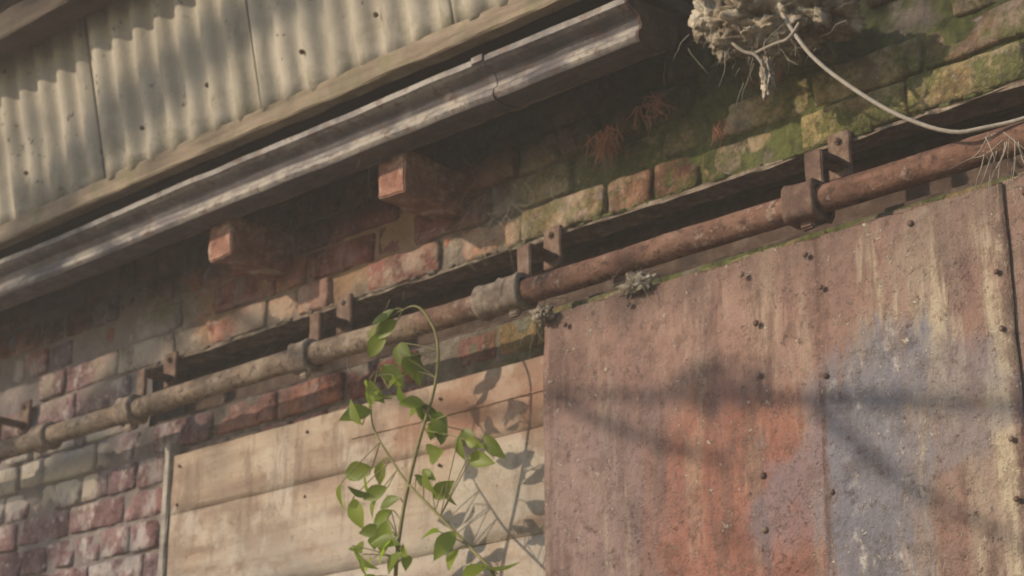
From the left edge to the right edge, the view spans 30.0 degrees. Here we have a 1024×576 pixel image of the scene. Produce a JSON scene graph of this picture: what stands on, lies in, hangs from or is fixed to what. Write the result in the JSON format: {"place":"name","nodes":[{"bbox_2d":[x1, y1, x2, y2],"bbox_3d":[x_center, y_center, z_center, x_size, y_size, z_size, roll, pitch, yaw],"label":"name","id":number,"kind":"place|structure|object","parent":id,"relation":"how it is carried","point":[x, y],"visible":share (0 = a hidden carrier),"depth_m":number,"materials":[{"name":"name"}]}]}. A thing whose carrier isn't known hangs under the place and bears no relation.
{"place":"outdoors","nodes":[
{"label":"outdoors","id":0,"kind":"place"},
{"bbox_2d":[149,374,185,426],"bbox_3d":[-0.790,0.308,4.694,0.100,0.151,0.272,-17,-25,40],"label":"slot jamb","id":1,"kind":"object","parent":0,"point":[157,385],"visible":0.17,"depth_m":4.59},
{"bbox_2d":[178,101,1023,373],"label":"slot soffit","id":2,"kind":"structure","parent":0,"point":[800,176],"depth_m":3.70,"materials":[{"name":"wood"}]},
{"bbox_3d":[1.477,-0.286,2.638,6.130,0.077,0.286,-17,-25,40],"label":"slot","id":3,"kind":"object","parent":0,"visible":0},
{"bbox_2d":[142,81,1023,372],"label":"top angle","id":4,"kind":"object","parent":3,"relation":"on","point":[956,111],"visible":0.91,"depth_m":3.60,"materials":[{"name":"metal"}]},
{"bbox_2d":[226,336,234,341],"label":"mortar crumb","id":5,"kind":"object","parent":4,"relation":"on","point":[230,338],"visible":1,"depth_m":4.36,"materials":[{"name":"beige concrete"}]},
{"bbox_2d":[283,317,292,323],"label":"mortar crumb","id":6,"kind":"object","parent":4,"relation":"on","point":[287,319],"visible":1,"depth_m":4.23,"materials":[{"name":"grey concrete"}]},
{"bbox_2d":[427,270,435,275],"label":"mortar crumb","id":7,"kind":"object","parent":4,"relation":"on","point":[431,272],"visible":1,"depth_m":3.93,"materials":[{"name":"grey concrete"}]},
{"bbox_2d":[475,253,483,260],"bbox_3d":[-0.063,-0.062,3.848,0.024,0.011,0.012,-17,-25,40],"label":"mortar crumb","id":8,"kind":"object","parent":4,"relation":"on","point":[479,257],"visible":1,"depth_m":3.85,"materials":[{"name":"grey concrete"}]},
{"bbox_2d":[0,121,1023,463],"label":"sliding door rail","id":9,"kind":"object","parent":4,"relation":"attached to","point":[812,201],"visible":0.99,"depth_m":3.55,"materials":[{"name":"brown metal"}]},
{"bbox_2d":[509,297,567,356],"bbox_3d":[0.061,0.070,3.575,0.118,0.114,0.147,3,-19,-9],"label":"cobweb tangle","id":10,"kind":"object","parent":9,"relation":"attached to","point":[535,323],"visible":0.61,"depth_m":3.59,"materials":[{"name":"grey"}]},
{"bbox_2d":[615,270,657,296],"bbox_3d":[0.223,-0.011,3.393,0.096,0.048,0.036,-17,-25,40],"label":"lichen clump","id":11,"kind":"object","parent":9,"relation":"attached to","point":[644,280],"visible":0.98,"depth_m":3.38,"materials":[{"name":"grey plant"}]},
{"bbox_2d":[607,249,671,319],"bbox_3d":[0.226,-0.008,3.387,0.081,0.131,0.135,8,-21,-21],"label":"cobweb tangle","id":12,"kind":"object","parent":9,"relation":"attached to","point":[635,283],"visible":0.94,"depth_m":3.38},
{"bbox_2d":[543,236,829,575],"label":"sheet","id":13,"kind":"object","parent":9,"relation":"hanging from","point":[674,427],"visible":1,"depth_m":3.24,"materials":[{"name":"paint"}]},
{"bbox_2d":[528,305,553,323],"bbox_3d":[0.055,0.049,3.523,0.052,0.036,0.036,-17,-25,40],"label":"lichen clump","id":14,"kind":"object","parent":13,"relation":"on","point":[541,314],"visible":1,"depth_m":3.51,"materials":[{"name":"grey plant"}]},
{"bbox_2d":[753,320,758,326],"bbox_3d":[0.406,0.058,3.182,0.012,0.011,0.004,-17,-25,40],"label":"bolt","id":15,"kind":"object","parent":13,"relation":"attached to","point":[755,323],"visible":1,"depth_m":3.18,"materials":[{"name":"metal"}]},
{"bbox_2d":[755,372,760,377],"bbox_3d":[0.406,0.143,3.153,0.012,0.011,0.004,-17,-25,40],"label":"bolt","id":16,"kind":"object","parent":13,"relation":"attached to","point":[757,374],"visible":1,"depth_m":3.15,"materials":[{"name":"metal"}]},
{"bbox_2d":[759,472,765,478],"bbox_3d":[0.406,0.304,3.097,0.012,0.011,0.004,-17,-25,40],"label":"bolt","id":17,"kind":"object","parent":13,"relation":"attached to","point":[762,475],"visible":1,"depth_m":3.10,"materials":[{"name":"metal"}]},
{"bbox_2d":[762,526,767,533],"bbox_3d":[0.406,0.389,3.067,0.012,0.011,0.004,-17,-25,40],"label":"bolt","id":18,"kind":"object","parent":13,"relation":"attached to","point":[765,530],"visible":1,"depth_m":3.07,"materials":[{"name":"metal"}]},
{"bbox_2d":[814,182,1023,575],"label":"sheet","id":19,"kind":"object","parent":9,"relation":"hanging from","point":[921,401],"visible":1,"depth_m":2.93,"materials":[{"name":"paint"}]},
{"bbox_2d":[907,220,912,225],"bbox_3d":[0.628,-0.103,3.018,0.011,0.010,0.004,-17,-25,40],"label":"bolt","id":20,"kind":"object","parent":19,"relation":"attached to","point":[909,222],"visible":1,"depth_m":3.02,"materials":[{"name":"metal"}]},
{"bbox_2d":[998,325,1003,330],"bbox_3d":[0.731,0.060,2.852,0.010,0.010,0.004,-17,-25,40],"label":"bolt","id":21,"kind":"object","parent":19,"relation":"attached to","point":[1000,327],"visible":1,"depth_m":2.85,"materials":[{"name":"metal"}]},
{"bbox_2d":[1008,435,1013,441],"bbox_3d":[0.731,0.220,2.796,0.010,0.010,0.004,-17,-25,40],"label":"bolt","id":22,"kind":"object","parent":19,"relation":"attached to","point":[1011,438],"visible":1,"depth_m":2.79,"materials":[{"name":"metal"}]},
{"bbox_2d":[1013,496,1019,501],"bbox_3d":[0.731,0.305,2.767,0.010,0.010,0.004,-17,-25,40],"label":"bolt","id":23,"kind":"object","parent":19,"relation":"attached to","point":[1016,498],"visible":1,"depth_m":2.77,"materials":[{"name":"metal"}]},
{"bbox_2d":[950,132,1023,214],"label":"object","id":24,"kind":"object","parent":9,"relation":"attached to","point":[1005,147],"visible":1,"depth_m":2.86,"materials":[{"name":"brown plant"}]},
{"bbox_2d":[995,174,1023,397],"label":"sheet","id":25,"kind":"object","parent":9,"relation":"hanging from","point":[1014,211],"visible":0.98,"depth_m":2.88,"materials":[{"name":"paint"}]},
{"bbox_2d":[592,215,601,221],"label":"mortar crumb","id":26,"kind":"object","parent":4,"relation":"on","point":[597,218],"visible":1,"depth_m":3.64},
{"bbox_2d":[602,212,615,218],"bbox_3d":[0.185,-0.138,3.632,0.027,0.009,0.012,-17,-25,40],"label":"mortar crumb","id":27,"kind":"object","parent":4,"relation":"on","point":[608,215],"visible":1,"depth_m":3.63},
{"bbox_2d":[713,174,728,181],"bbox_3d":[0.379,-0.199,3.456,0.031,0.009,0.014,-17,-25,40],"label":"mortar crumb","id":28,"kind":"object","parent":4,"relation":"on","point":[720,177],"visible":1,"depth_m":3.45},
{"bbox_2d":[781,152,794,160],"bbox_3d":[0.488,-0.231,3.361,0.031,0.009,0.012,-17,-25,40],"label":"mortar crumb","id":29,"kind":"object","parent":4,"relation":"on","point":[788,156],"visible":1,"depth_m":3.36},
{"bbox_2d":[799,148,809,152],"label":"mortar crumb","id":30,"kind":"object","parent":4,"relation":"on","point":[804,150],"visible":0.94,"depth_m":3.34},
{"bbox_2d":[851,128,864,137],"bbox_3d":[0.596,-0.264,3.267,0.032,0.011,0.014,-17,-25,40],"label":"mortar crumb","id":31,"kind":"object","parent":4,"relation":"on","point":[854,134],"visible":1,"depth_m":3.26,"materials":[{"name":"green plant"}]},
{"bbox_2d":[862,126,874,133],"bbox_3d":[0.608,-0.268,3.253,0.020,0.010,0.012,-15,-24,36],"label":"mortar crumb","id":32,"kind":"object","parent":4,"relation":"on","point":[868,130],"visible":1,"depth_m":3.25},
{"bbox_2d":[938,101,951,108],"bbox_3d":[0.718,-0.302,3.157,0.023,0.009,0.012,-17,-25,40],"label":"mortar crumb","id":33,"kind":"object","parent":4,"relation":"on","point":[944,104],"visible":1,"depth_m":3.15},
{"bbox_2d":[963,93,976,99],"bbox_3d":[0.751,-0.313,3.127,0.023,0.009,0.011,-17,-25,40],"label":"mortar crumb","id":34,"kind":"object","parent":4,"relation":"on","point":[969,96],"visible":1,"depth_m":3.12,"materials":[{"name":"green plant"}]},
{"bbox_2d":[981,88,992,93],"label":"mortar crumb","id":35,"kind":"object","parent":4,"relation":"on","point":[988,90],"visible":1,"depth_m":3.10,"materials":[{"name":"green plant"}]},
{"bbox_2d":[156,167,1023,424],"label":"bottom flange","id":36,"kind":"object","parent":3,"relation":"on","point":[944,192],"visible":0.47,"depth_m":3.49,"materials":[{"name":"metal"}]},
{"bbox_2d":[184,110,1023,413],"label":"web","id":37,"kind":"object","parent":3,"relation":"on","point":[876,204],"visible":0.3,"depth_m":3.66,"materials":[{"name":"metal"}]},
{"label":"ground","id":38,"kind":"structure","parent":0,"visible":0},
{"bbox_2d":[336,305,518,575],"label":"climbing plant","id":39,"kind":"object","parent":38,"relation":"on","point":[378,533],"visible":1,"depth_m":3.56,"materials":[{"name":"green plant"}]},
{"bbox_2d":[0,0,1023,575],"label":"bricks","id":40,"kind":"object","parent":38,"relation":"on","point":[998,68],"visible":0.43,"depth_m":4.08,"materials":[{"name":"red brick"}]},
{"bbox_2d":[0,372,152,470],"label":"mortar pier","id":41,"kind":"structure","parent":40,"relation":"on","point":[3,465],"depth_m":4.65,"materials":[{"name":"grey concrete"}]},
{"bbox_2d":[209,218,295,281],"bbox_3d":[-0.571,-0.084,4.272,0.084,0.098,0.218,-17,-25,40],"label":"brick corbel","id":42,"kind":"object","parent":40,"relation":"attached to","point":[236,244],"visible":0.78,"depth_m":4.22,"materials":[{"name":"red brick"}]},
{"bbox_2d":[83,270,519,573],"bbox_3d":[-0.411,0.174,4.007,1.311,0.800,0.424,-12,-22,30],"label":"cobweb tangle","id":43,"kind":"object","parent":40,"relation":"attached to","point":[273,381],"visible":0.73,"depth_m":3.99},
{"bbox_2d":[0,0,694,259],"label":"soffit board","id":44,"kind":"object","parent":40,"relation":"attached to","point":[681,10],"visible":0.01,"depth_m":3.93,"materials":[{"name":"wood"}]},
{"bbox_2d":[0,0,581,250],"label":"fascia board","id":45,"kind":"object","parent":44,"relation":"attached to","point":[460,37],"visible":1,"depth_m":3.91,"materials":[{"name":"beige wood"}]},
{"bbox_2d":[0,0,509,227],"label":"corrugated cladding","id":46,"kind":"structure","parent":45,"relation":"on","point":[111,90],"depth_m":4.21,"materials":[{"name":"pale painted corrugated metal"}]},
{"bbox_2d":[0,0,115,61],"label":"eaves beam","id":47,"kind":"structure","parent":46,"relation":"attached to","point":[24,24],"depth_m":4.38,"materials":[{"name":"wood"}]},
{"bbox_2d":[0,0,676,310],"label":"rain gutter","id":48,"kind":"object","parent":44,"relation":"attached to","point":[597,42],"visible":0.99,"depth_m":3.84,"materials":[{"name":"paint"}]},
{"bbox_2d":[157,355,544,575],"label":"timber panel","id":49,"kind":"object","parent":40,"relation":"attached to","point":[258,504],"visible":0.71,"depth_m":3.89,"materials":[{"name":"brown wood"}]},
{"bbox_2d":[378,151,467,221],"bbox_3d":[-0.172,-0.203,3.916,0.081,0.099,0.216,-17,-25,40],"label":"brick corbel","id":50,"kind":"object","parent":40,"relation":"attached to","point":[408,189],"visible":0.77,"depth_m":3.87,"materials":[{"name":"red brick"}]},
{"bbox_2d":[355,151,441,195],"bbox_3d":[-0.239,-0.272,3.861,0.160,0.143,0.117,-12,-23,31],"label":"cobweb tangle","id":51,"kind":"object","parent":50,"relation":"attached to","point":[384,170],"visible":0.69,"depth_m":3.84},
{"bbox_2d":[0,0,1023,415],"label":"mortar","id":52,"kind":"object","parent":40,"relation":"attached to","point":[886,26],"visible":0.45,"depth_m":3.79,"materials":[{"name":"concrete"}]},
{"bbox_2d":[93,249,224,393],"bbox_3d":[-0.821,0.026,4.563,0.492,0.465,0.292,-11,-22,30],"label":"cobweb tangle","id":53,"kind":"object","parent":52,"relation":"attached to","point":[160,317],"visible":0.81,"depth_m":4.51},
{"bbox_2d":[248,199,334,300],"bbox_3d":[-0.484,-0.111,4.216,0.285,0.239,0.139,-9,-21,24],"label":"cobweb tangle","id":54,"kind":"object","parent":52,"relation":"attached to","point":[289,245],"visible":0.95,"depth_m":4.23,"materials":[{"name":"grey"}]},
{"bbox_2d":[396,144,587,278],"bbox_3d":[-0.011,-0.141,3.852,0.504,0.330,0.278,-6,-20,16],"label":"cobweb tangle","id":55,"kind":"object","parent":52,"relation":"attached to","point":[494,215],"visible":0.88,"depth_m":3.81,"materials":[{"name":"grey"}]},
{"bbox_2d":[582,124,627,169],"bbox_3d":[0.175,-0.270,3.641,0.086,0.080,0.083,-5,-20,13],"label":"dead fern","id":56,"kind":"object","parent":52,"relation":"attached to","point":[606,139],"visible":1,"depth_m":3.63,"materials":[{"name":"brown plant"}]},
{"bbox_2d":[0,171,1023,575],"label":"mortar","id":57,"kind":"object","parent":40,"relation":"attached to","point":[450,363],"visible":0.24,"depth_m":4.29,"materials":[{"name":"grey concrete"}]},
{"bbox_2d":[624,62,675,134],"bbox_3d":[0.264,-0.346,3.583,0.113,0.130,0.072,-17,-25,40],"label":"dead fern","id":58,"kind":"object","parent":40,"relation":"attached to","point":[659,102],"visible":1,"depth_m":3.57,"materials":[{"name":"brown plant"}]},
{"bbox_2d":[710,117,733,147],"bbox_3d":[0.380,-0.284,3.460,0.051,0.052,0.030,-17,-25,40],"label":"dead fern","id":59,"kind":"object","parent":40,"relation":"attached to","point":[717,129],"visible":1,"depth_m":3.46,"materials":[{"name":"brown plant"}]},
{"bbox_2d":[674,0,867,101],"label":"bird nest","id":60,"kind":"object","parent":40,"relation":"attached to","point":[760,32],"visible":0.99,"depth_m":3.23,"materials":[{"name":"beige plant"}]},
{"bbox_2d":[780,12,1023,133],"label":"hanging cable","id":61,"kind":"object","parent":60,"relation":"hanging from","point":[812,56],"visible":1,"depth_m":3.00,"materials":[{"name":"grey plastic"}]}
]}

